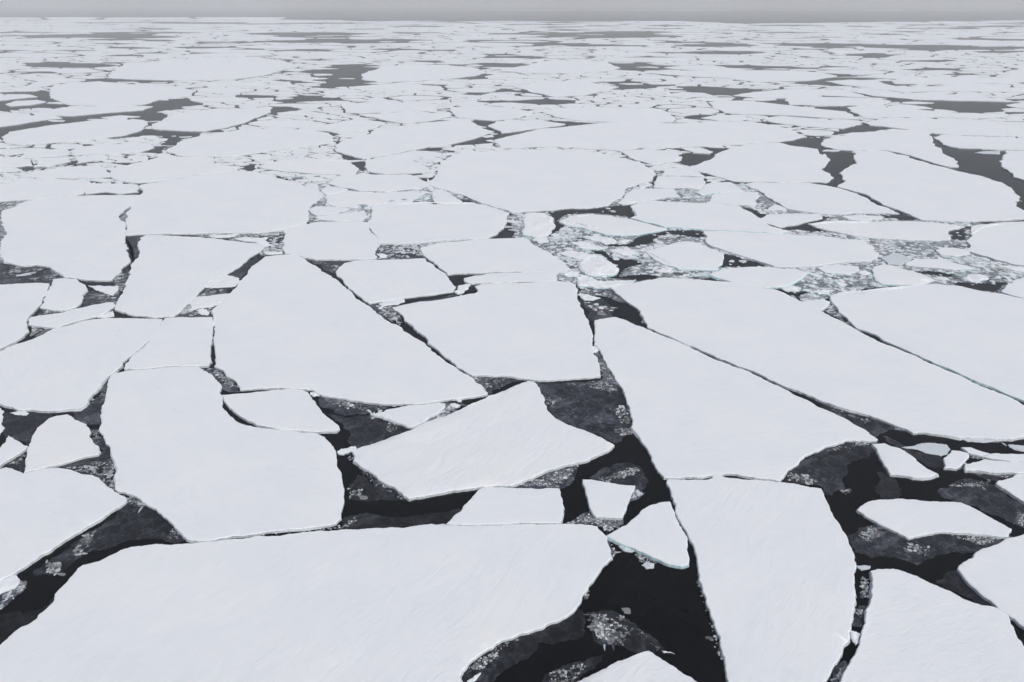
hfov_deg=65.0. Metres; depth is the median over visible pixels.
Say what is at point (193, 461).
ice floe
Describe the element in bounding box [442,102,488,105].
ice floe
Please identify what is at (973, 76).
ice floe
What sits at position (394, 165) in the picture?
ice floe
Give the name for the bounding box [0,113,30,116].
ice floe
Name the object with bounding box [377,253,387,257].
ice chunk
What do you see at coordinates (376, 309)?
thin ice sheet
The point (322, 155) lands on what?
ice floe
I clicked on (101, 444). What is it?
thin ice sheet
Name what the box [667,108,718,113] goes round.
ice floe
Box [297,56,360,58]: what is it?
ice floe
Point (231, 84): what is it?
ice floe
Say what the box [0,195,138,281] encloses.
ice floe
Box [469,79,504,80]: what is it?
ice floe
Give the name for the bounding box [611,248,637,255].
ice chunk
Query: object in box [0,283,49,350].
ice floe
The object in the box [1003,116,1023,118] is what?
ice floe
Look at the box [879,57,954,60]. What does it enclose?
ice floe
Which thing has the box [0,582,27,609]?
thin ice sheet
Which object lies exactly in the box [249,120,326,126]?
ice floe
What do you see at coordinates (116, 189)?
ice floe
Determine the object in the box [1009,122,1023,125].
ice floe
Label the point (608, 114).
ice floe
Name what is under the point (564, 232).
brash ice
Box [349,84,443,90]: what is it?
ice floe
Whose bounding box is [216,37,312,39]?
ice floe
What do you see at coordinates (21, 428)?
thin ice sheet
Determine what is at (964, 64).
ice floe
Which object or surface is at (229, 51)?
ice floe
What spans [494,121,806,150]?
ice floe
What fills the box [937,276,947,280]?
ice chunk
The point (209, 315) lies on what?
thin ice sheet
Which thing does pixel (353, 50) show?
ice floe
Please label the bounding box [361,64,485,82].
ice floe
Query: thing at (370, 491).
thin ice sheet
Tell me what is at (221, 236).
ice chunk
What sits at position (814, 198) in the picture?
ice floe
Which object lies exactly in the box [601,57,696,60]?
ice floe
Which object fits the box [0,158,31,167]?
ice floe
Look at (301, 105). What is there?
ice floe
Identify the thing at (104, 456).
thin ice sheet
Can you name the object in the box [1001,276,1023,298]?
ice floe
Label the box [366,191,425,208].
ice floe
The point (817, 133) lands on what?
ice floe
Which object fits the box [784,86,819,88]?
ice floe
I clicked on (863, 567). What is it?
ice chunk
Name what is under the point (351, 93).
ice floe
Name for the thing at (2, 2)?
sky
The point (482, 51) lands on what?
ice floe
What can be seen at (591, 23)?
ice floe
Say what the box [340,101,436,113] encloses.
ice floe
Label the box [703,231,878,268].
ice floe
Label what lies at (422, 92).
ice floe
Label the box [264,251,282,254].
ice chunk
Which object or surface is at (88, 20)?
ice floe
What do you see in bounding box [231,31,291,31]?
ice floe
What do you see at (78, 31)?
ice floe
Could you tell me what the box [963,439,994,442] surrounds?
ice chunk
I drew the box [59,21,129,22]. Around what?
ice floe
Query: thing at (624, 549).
ice chunk
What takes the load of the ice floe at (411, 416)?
on the sea water
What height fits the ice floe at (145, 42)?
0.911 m
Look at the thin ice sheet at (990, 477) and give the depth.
183.97 m
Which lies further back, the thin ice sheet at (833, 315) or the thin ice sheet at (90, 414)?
the thin ice sheet at (833, 315)
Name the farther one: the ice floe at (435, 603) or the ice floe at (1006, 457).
the ice floe at (1006, 457)
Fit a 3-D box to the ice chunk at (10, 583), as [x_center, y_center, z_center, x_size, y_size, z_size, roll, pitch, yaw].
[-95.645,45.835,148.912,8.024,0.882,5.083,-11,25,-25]
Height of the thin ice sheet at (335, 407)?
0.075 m
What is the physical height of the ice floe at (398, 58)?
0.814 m
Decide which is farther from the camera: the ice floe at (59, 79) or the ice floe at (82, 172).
the ice floe at (59, 79)
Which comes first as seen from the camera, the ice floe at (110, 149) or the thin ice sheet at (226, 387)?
the thin ice sheet at (226, 387)
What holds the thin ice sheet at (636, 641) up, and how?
on the sea water
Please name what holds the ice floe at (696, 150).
on the sea water
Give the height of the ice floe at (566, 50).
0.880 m
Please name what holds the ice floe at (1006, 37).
on the sea water
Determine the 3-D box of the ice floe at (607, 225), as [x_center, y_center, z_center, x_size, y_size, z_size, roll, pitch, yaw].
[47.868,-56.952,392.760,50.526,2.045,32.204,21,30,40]
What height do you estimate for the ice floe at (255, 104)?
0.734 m
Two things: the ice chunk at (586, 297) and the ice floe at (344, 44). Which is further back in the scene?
the ice floe at (344, 44)
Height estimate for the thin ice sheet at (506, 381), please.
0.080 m
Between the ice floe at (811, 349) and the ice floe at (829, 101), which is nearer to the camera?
the ice floe at (811, 349)
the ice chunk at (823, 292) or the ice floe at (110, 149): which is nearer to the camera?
the ice chunk at (823, 292)
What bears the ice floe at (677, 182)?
on the sea water
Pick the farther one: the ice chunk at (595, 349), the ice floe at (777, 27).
the ice floe at (777, 27)
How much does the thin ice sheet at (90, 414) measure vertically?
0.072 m
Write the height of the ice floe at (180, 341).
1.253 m
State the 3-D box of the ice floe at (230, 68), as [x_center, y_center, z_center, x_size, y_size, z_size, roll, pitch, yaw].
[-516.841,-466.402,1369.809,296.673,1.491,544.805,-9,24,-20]
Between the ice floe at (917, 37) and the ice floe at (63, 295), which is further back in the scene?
the ice floe at (917, 37)
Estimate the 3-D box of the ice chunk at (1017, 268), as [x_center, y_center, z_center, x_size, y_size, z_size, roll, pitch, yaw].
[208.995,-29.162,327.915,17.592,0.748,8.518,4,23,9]
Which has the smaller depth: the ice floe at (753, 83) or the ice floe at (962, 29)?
the ice floe at (753, 83)
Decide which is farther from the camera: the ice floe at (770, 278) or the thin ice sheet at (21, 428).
the ice floe at (770, 278)
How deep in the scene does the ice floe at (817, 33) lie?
2933.03 m
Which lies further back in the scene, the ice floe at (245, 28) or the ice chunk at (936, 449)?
the ice floe at (245, 28)
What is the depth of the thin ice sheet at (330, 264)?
334.32 m
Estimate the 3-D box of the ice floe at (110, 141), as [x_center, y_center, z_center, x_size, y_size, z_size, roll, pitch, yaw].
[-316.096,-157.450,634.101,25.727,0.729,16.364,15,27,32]
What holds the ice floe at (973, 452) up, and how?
on the sea water
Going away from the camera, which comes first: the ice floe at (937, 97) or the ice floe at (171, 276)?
the ice floe at (171, 276)
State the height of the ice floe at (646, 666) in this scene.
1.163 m
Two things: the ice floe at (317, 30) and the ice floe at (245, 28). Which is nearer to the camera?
the ice floe at (317, 30)
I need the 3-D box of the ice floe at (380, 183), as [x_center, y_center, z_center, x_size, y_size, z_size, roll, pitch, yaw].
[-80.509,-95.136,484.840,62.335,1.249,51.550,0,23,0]
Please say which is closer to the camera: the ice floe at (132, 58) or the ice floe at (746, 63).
the ice floe at (746, 63)
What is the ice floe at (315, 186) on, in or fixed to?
on the sea water
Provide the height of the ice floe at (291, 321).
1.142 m
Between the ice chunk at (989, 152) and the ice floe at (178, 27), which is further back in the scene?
the ice floe at (178, 27)
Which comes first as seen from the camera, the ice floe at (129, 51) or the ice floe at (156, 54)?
the ice floe at (156, 54)
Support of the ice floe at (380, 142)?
on the sea water
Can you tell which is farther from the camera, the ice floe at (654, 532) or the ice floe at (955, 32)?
the ice floe at (955, 32)
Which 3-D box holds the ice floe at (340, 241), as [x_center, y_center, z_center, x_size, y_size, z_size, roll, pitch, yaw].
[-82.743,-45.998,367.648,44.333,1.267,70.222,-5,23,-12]
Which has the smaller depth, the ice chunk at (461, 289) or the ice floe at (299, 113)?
the ice chunk at (461, 289)
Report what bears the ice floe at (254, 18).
on the sea water
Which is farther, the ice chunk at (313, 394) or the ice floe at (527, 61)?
the ice floe at (527, 61)
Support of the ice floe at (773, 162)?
on the sea water
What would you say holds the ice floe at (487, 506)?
on the sea water
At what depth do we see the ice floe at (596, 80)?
1133.73 m
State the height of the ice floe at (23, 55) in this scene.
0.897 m
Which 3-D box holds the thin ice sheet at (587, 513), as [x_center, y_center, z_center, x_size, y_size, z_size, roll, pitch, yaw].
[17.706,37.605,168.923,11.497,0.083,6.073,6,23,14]
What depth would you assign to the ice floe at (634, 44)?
2140.73 m
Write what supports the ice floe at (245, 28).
on the sea water
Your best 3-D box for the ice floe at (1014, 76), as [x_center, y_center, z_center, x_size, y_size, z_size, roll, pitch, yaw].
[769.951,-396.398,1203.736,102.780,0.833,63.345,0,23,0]
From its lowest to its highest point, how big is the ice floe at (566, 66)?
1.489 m
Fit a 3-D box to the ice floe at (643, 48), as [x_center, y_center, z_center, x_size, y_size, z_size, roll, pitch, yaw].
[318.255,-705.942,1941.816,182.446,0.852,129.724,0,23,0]
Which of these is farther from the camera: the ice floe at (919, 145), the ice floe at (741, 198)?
the ice floe at (919, 145)
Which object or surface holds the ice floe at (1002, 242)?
on the sea water
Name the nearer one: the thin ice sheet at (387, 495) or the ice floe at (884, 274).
the thin ice sheet at (387, 495)
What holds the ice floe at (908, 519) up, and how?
on the sea water
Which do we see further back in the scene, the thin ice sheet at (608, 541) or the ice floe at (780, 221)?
the ice floe at (780, 221)
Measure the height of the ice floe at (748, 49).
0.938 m
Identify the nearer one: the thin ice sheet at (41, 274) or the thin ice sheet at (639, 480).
the thin ice sheet at (639, 480)
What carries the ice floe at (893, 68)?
on the sea water
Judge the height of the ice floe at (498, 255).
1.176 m
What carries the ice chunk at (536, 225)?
on the sea water
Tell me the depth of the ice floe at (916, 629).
136.45 m
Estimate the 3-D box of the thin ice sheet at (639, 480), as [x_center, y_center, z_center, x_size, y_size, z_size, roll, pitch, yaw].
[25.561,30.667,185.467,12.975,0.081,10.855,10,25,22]
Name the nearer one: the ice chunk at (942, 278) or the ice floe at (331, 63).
the ice chunk at (942, 278)
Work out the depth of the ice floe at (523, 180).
496.07 m
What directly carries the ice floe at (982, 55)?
on the sea water
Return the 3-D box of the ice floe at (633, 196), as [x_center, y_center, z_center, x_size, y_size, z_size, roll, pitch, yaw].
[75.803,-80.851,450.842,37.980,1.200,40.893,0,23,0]
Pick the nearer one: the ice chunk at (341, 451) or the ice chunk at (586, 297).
the ice chunk at (341, 451)
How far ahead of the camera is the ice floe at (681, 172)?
509.92 m
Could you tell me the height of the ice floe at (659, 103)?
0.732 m
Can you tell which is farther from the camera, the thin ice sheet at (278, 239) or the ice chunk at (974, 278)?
the thin ice sheet at (278, 239)
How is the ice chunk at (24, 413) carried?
on the sea water
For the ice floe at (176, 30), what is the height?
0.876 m
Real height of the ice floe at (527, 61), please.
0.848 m
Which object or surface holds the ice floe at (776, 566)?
on the sea water
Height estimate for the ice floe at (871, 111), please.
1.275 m
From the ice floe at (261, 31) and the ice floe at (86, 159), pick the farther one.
the ice floe at (261, 31)
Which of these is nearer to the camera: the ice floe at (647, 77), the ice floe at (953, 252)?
the ice floe at (953, 252)
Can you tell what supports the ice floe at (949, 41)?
on the sea water
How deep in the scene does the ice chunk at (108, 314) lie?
278.83 m
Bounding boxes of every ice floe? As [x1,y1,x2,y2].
[0,17,40,19]
[0,39,79,41]
[0,46,91,50]
[0,53,78,57]
[0,80,33,82]
[0,83,28,85]
[0,89,14,93]
[0,95,36,100]
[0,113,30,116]
[0,115,62,126]
[0,143,24,147]
[0,148,49,155]
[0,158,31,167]
[0,167,22,172]
[0,178,90,201]
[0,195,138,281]
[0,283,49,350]
[0,318,162,412]
[0,436,27,467]
[0,467,127,581]
[0,524,612,681]
[2,118,147,144]
[5,100,45,106]
[7,87,46,89]
[13,68,101,72]
[19,148,69,158]
[20,29,140,32]
[20,165,110,178]
[24,414,100,472]
[28,78,85,81]
[28,302,114,328]
[29,20,147,20]
[31,105,152,116]
[33,158,70,167]
[40,278,87,311]
[43,33,93,33]
[45,17,99,19]
[49,81,195,105]
[50,144,82,148]
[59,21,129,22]
[63,52,105,53]
[69,76,105,78]
[71,144,154,154]
[75,155,107,163]
[84,183,139,194]
[95,139,125,142]
[99,366,344,542]
[104,17,192,19]
[104,51,158,52]
[106,58,155,59]
[107,57,298,80]
[110,154,239,183]
[115,235,266,318]
[117,44,162,45]
[122,42,166,43]
[124,317,213,370]
[125,170,323,235]
[132,53,181,54]
[142,27,214,27]
[146,29,242,31]
[151,108,271,131]
[165,129,333,157]
[177,21,265,21]
[187,53,273,56]
[188,97,250,102]
[190,49,274,52]
[192,82,267,86]
[193,87,253,92]
[195,17,285,19]
[208,105,234,107]
[211,254,487,405]
[214,157,251,162]
[215,25,301,26]
[215,28,276,28]
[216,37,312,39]
[219,29,283,29]
[221,389,339,433]
[228,35,277,36]
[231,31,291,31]
[235,45,347,48]
[236,20,305,20]
[239,103,267,105]
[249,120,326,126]
[250,157,275,159]
[258,158,358,174]
[267,103,329,107]
[269,91,302,94]
[272,29,362,30]
[274,53,348,55]
[277,111,326,115]
[282,221,379,260]
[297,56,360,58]
[298,119,385,134]
[305,62,366,64]
[305,184,318,203]
[307,114,341,117]
[308,153,341,158]
[309,206,348,215]
[312,44,373,45]
[315,211,367,221]
[321,186,347,194]
[323,90,363,92]
[325,185,357,207]
[326,27,395,27]
[326,174,428,192]
[331,192,386,204]
[332,49,388,51]
[332,92,368,95]
[335,120,493,159]
[336,258,455,304]
[337,58,385,60]
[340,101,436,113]
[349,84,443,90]
[352,381,613,501]
[356,22,464,23]
[359,34,405,35]
[359,112,451,123]
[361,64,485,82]
[364,155,434,174]
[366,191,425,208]
[368,201,508,244]
[372,403,445,428]
[374,43,430,44]
[375,58,420,59]
[379,92,413,95]
[384,150,441,158]
[389,95,443,99]
[392,281,600,381]
[404,91,441,92]
[410,28,471,28]
[417,100,449,102]
[419,81,468,84]
[420,238,570,275]
[426,42,533,45]
[428,149,655,212]
[432,189,461,203]
[436,24,506,24]
[436,62,474,63]
[442,36,516,37]
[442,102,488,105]
[446,487,564,525]
[447,88,499,92]
[449,105,532,120]
[456,31,527,31]
[458,50,506,52]
[462,95,494,97]
[464,272,557,284]
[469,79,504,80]
[476,58,528,59]
[478,41,549,41]
[483,93,514,95]
[487,102,536,106]
[488,120,565,133]
[492,96,543,100]
[494,60,619,73]
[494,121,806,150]
[498,60,543,62]
[514,81,618,96]
[516,38,572,39]
[525,105,559,107]
[537,55,587,58]
[543,49,589,50]
[543,107,675,122]
[555,27,611,28]
[558,23,621,24]
[558,103,595,106]
[559,214,666,236]
[565,78,625,81]
[577,651,696,681]
[581,74,623,76]
[582,479,634,519]
[583,52,665,55]
[594,317,877,481]
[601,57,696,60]
[605,97,650,100]
[606,47,678,49]
[606,501,688,568]
[610,278,1023,441]
[613,43,657,44]
[616,40,664,41]
[617,188,680,205]
[619,149,678,163]
[620,75,674,78]
[621,104,655,107]
[630,201,787,233]
[631,79,661,81]
[638,102,678,104]
[645,241,723,270]
[651,70,836,81]
[652,32,723,33]
[653,176,705,189]
[655,105,691,108]
[656,92,717,97]
[659,30,716,31]
[661,168,704,176]
[664,65,749,69]
[666,26,729,26]
[666,473,856,681]
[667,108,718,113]
[680,147,712,154]
[686,97,734,100]
[688,142,833,183]
[696,182,743,195]
[697,57,771,60]
[700,82,739,84]
[700,114,751,121]
[701,47,792,50]
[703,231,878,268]
[707,192,759,206]
[708,100,859,119]
[708,267,808,288]
[721,62,764,64]
[733,90,822,98]
[737,26,816,27]
[742,82,773,84]
[745,182,899,214]
[751,39,820,40]
[751,64,799,65]
[758,23,838,24]
[761,213,822,228]
[764,116,861,128]
[771,33,863,34]
[781,52,828,54]
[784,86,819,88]
[785,97,890,105]
[794,27,897,28]
[798,130,833,135]
[808,89,870,97]
[808,220,964,241]
[810,56,862,57]
[816,70,888,73]
[817,265,859,274]
[821,129,958,167]
[825,80,892,87]
[827,64,871,66]
[828,50,887,52]
[829,284,1023,402]
[830,38,900,39]
[837,150,1023,222]
[839,569,1023,681]
[841,215,882,220]
[846,105,1009,118]
[850,91,900,94]
[851,61,898,62]
[856,40,915,41]
[856,498,1011,539]
[857,29,924,29]
[862,74,921,79]
[864,118,1023,136]
[871,93,1019,102]
[871,264,933,285]
[871,443,938,480]
[873,36,957,38]
[873,67,923,69]
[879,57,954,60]
[881,254,910,265]
[888,104,931,108]
[889,86,1023,91]
[891,77,1023,83]
[905,259,972,270]
[911,32,999,33]
[916,40,1000,42]
[920,72,954,73]
[931,29,995,30]
[933,136,1023,150]
[934,84,1011,86]
[936,247,970,256]
[941,42,1023,45]
[943,450,968,470]
[944,24,1010,25]
[947,63,981,64]
[956,75,989,76]
[957,534,1023,629]
[959,68,1010,70]
[961,447,988,457]
[963,54,1017,56]
[963,459,1023,474]
[966,221,1023,266]
[979,36,1023,38]
[982,453,1023,461]
[995,74,1023,77]
[995,474,1023,503]
[996,72,1023,74]
[999,150,1023,180]
[1000,33,1023,34]
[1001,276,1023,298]
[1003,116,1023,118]
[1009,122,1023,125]
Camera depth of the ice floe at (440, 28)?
3530.34 m
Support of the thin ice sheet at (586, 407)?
on the sea water
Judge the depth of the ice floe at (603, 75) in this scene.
1212.53 m
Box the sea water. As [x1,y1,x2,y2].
[0,6,1023,681]
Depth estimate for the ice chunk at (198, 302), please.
291.86 m
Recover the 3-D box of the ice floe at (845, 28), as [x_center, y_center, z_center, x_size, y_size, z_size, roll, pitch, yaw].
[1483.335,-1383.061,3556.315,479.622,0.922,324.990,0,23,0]
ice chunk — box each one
[0,408,4,433]
[0,575,19,593]
[11,411,28,415]
[88,285,118,295]
[97,311,113,317]
[127,155,148,161]
[189,293,227,309]
[197,308,209,315]
[205,275,239,287]
[209,234,237,237]
[235,237,257,241]
[255,237,271,245]
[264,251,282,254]
[310,392,319,396]
[337,446,356,454]
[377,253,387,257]
[379,298,404,306]
[449,403,460,407]
[454,284,469,294]
[467,673,480,681]
[521,212,555,237]
[532,237,548,243]
[560,250,602,259]
[564,271,579,277]
[569,242,605,249]
[576,274,635,288]
[577,257,618,276]
[578,294,599,300]
[585,235,617,244]
[592,346,598,352]
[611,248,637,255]
[619,545,634,552]
[642,561,653,568]
[654,268,673,272]
[780,286,800,291]
[812,290,833,294]
[835,282,846,286]
[850,631,860,645]
[857,565,870,570]
[858,270,870,275]
[901,443,949,455]
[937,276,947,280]
[961,274,988,283]
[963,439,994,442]
[976,151,999,153]
[999,265,1023,271]
[1008,444,1023,451]
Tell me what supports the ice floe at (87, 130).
on the sea water
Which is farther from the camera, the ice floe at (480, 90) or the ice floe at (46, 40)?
the ice floe at (46, 40)
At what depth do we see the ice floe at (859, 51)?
1824.56 m
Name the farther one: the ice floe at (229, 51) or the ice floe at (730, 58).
the ice floe at (229, 51)
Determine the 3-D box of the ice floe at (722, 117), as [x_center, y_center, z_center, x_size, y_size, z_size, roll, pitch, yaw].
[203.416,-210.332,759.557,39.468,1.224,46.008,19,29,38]
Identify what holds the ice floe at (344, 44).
on the sea water
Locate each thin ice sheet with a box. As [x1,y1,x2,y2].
[0,263,63,284]
[0,453,25,472]
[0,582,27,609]
[0,597,53,644]
[2,411,53,446]
[33,498,185,575]
[38,310,59,314]
[60,446,115,488]
[73,379,108,424]
[82,291,119,306]
[90,429,105,449]
[112,269,129,288]
[125,236,140,261]
[177,304,213,317]
[197,287,232,296]
[201,368,240,391]
[228,257,259,278]
[256,232,284,255]
[312,260,351,273]
[317,396,391,415]
[328,414,413,447]
[341,508,461,529]
[348,474,383,501]
[352,459,405,500]
[369,294,461,319]
[375,245,425,259]
[429,402,460,419]
[462,606,585,681]
[470,376,522,393]
[514,465,578,488]
[536,372,631,442]
[542,655,602,681]
[568,512,623,527]
[578,298,613,320]
[579,287,625,302]
[587,610,664,652]
[589,463,648,490]
[595,351,616,384]
[607,540,615,556]
[629,487,644,501]
[782,440,879,494]
[804,395,907,436]
[823,302,852,326]
[832,661,847,681]
[846,524,1011,564]
[851,605,866,627]
[860,578,868,597]
[875,472,901,499]
[880,435,903,446]
[903,449,943,467]
[936,570,991,605]
[937,478,1023,527]
[974,473,1014,480]
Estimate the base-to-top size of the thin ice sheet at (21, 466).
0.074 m
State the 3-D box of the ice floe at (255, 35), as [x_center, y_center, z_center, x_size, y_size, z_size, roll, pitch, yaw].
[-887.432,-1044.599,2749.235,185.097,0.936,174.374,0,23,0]
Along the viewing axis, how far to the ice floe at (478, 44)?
2137.44 m
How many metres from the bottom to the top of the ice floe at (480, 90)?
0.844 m
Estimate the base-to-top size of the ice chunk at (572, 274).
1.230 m
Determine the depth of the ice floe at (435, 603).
143.94 m
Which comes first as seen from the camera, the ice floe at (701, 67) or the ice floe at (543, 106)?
the ice floe at (543, 106)
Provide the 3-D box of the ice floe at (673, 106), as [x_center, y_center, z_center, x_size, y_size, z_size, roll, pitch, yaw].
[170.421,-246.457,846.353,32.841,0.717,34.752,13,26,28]
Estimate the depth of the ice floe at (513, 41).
2309.53 m
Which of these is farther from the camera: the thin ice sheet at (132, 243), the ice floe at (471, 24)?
the ice floe at (471, 24)
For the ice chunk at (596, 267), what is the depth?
326.71 m
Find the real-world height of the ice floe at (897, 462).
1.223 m
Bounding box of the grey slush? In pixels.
[0,151,1023,300]
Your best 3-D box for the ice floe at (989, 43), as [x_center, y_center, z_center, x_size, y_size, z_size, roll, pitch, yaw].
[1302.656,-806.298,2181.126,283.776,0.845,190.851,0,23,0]
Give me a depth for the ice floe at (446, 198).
448.87 m
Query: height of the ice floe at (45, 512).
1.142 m
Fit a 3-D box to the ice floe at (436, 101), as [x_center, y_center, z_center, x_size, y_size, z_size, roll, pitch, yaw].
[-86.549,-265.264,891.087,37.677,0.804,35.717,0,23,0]
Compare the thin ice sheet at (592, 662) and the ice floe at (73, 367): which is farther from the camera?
the ice floe at (73, 367)
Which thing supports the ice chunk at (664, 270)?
on the sea water
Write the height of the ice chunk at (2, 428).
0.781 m
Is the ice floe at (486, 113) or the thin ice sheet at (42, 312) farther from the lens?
the ice floe at (486, 113)
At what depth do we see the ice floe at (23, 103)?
868.52 m
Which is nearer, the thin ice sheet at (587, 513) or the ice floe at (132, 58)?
the thin ice sheet at (587, 513)
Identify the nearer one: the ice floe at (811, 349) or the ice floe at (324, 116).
the ice floe at (811, 349)
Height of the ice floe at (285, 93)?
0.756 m
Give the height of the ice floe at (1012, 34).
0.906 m
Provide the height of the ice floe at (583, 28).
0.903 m
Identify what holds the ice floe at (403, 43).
on the sea water
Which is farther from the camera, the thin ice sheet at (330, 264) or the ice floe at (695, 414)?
the thin ice sheet at (330, 264)
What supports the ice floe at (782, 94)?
on the sea water
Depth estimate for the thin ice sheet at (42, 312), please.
282.32 m
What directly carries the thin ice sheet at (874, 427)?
on the sea water
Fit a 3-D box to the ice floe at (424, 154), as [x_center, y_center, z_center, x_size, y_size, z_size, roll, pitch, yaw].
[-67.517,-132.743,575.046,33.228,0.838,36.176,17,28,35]
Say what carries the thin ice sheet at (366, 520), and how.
on the sea water
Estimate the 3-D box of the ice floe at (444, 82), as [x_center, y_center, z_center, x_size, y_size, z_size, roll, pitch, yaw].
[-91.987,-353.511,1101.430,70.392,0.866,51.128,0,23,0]
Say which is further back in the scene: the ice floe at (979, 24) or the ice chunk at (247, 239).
the ice floe at (979, 24)
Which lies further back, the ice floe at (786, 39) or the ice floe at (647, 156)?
the ice floe at (786, 39)
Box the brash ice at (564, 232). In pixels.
[0,130,1023,681]
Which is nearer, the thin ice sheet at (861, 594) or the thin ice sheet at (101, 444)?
the thin ice sheet at (861, 594)
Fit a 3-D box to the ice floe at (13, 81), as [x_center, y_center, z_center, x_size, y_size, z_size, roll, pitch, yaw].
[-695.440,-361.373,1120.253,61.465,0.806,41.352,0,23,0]
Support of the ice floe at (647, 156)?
on the sea water
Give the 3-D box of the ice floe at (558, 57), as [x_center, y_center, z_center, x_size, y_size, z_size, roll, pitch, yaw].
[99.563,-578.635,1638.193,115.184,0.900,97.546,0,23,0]
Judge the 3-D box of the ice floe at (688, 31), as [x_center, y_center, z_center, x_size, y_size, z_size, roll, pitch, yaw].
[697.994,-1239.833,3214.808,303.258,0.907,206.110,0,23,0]
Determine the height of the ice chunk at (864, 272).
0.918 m
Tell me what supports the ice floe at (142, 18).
on the sea water
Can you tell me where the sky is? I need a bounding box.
[0,0,1023,5]
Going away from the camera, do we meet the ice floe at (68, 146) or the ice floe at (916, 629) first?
the ice floe at (916, 629)
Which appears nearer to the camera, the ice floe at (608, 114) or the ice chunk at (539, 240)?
the ice chunk at (539, 240)
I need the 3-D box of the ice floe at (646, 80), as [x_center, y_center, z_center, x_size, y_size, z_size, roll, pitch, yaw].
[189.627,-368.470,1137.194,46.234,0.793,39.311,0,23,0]
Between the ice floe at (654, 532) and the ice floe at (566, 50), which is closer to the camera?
the ice floe at (654, 532)
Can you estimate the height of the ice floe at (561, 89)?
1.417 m
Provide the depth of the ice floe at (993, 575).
151.39 m
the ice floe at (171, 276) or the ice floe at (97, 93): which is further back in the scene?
the ice floe at (97, 93)
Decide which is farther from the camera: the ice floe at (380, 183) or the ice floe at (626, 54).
the ice floe at (626, 54)
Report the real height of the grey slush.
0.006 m
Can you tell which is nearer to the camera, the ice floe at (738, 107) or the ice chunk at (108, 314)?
the ice chunk at (108, 314)
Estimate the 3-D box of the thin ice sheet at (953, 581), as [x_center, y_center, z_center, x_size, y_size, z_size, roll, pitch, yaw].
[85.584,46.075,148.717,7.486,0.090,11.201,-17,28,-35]
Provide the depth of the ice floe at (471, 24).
4217.31 m
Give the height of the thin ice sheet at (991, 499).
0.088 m
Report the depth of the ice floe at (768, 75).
1223.58 m
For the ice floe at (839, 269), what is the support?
on the sea water
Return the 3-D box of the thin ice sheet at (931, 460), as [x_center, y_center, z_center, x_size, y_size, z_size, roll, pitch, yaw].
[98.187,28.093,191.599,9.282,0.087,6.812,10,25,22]
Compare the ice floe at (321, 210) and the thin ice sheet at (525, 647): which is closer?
the thin ice sheet at (525, 647)
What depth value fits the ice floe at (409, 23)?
4431.97 m
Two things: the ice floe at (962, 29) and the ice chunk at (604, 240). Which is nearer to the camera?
the ice chunk at (604, 240)
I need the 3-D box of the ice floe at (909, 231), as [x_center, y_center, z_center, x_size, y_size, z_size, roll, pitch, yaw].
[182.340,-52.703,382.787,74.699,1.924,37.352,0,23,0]
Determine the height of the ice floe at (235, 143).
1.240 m
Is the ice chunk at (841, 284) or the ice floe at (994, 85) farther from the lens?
the ice floe at (994, 85)
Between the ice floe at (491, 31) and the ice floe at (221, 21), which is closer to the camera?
the ice floe at (491, 31)
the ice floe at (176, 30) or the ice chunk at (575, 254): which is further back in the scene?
the ice floe at (176, 30)
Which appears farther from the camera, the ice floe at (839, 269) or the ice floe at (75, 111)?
the ice floe at (75, 111)
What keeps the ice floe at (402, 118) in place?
on the sea water
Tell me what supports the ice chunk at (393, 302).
on the sea water
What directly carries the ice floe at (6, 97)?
on the sea water
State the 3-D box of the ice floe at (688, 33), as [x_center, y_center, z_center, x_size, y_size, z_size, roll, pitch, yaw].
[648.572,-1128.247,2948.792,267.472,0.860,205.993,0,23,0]
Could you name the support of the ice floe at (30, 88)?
on the sea water
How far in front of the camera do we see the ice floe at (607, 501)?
175.00 m
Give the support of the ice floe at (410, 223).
on the sea water
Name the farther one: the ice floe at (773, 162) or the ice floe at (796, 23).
the ice floe at (796, 23)
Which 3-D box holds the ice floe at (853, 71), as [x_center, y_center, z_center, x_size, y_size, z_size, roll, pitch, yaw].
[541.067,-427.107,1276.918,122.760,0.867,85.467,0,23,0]
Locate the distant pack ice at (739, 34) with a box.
[0,19,1023,210]
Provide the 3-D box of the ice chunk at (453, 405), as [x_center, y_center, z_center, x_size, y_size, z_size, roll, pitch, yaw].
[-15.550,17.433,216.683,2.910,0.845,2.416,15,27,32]
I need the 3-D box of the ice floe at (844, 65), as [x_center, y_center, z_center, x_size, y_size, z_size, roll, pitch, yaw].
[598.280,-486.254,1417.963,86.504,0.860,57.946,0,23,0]
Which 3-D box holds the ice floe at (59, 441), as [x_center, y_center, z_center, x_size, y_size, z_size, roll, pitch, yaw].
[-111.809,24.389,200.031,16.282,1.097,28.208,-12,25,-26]
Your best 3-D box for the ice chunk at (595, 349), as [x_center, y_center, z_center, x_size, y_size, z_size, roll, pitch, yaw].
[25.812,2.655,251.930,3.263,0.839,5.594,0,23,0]
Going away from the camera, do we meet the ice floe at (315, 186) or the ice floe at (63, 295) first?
the ice floe at (63, 295)
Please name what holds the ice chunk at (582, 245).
on the sea water
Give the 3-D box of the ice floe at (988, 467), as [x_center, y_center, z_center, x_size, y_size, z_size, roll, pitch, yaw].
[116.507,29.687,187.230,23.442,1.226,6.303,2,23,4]
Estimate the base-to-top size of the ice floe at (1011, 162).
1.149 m
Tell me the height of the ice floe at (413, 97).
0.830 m
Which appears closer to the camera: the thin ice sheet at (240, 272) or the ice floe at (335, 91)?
the thin ice sheet at (240, 272)
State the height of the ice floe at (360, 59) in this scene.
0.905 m

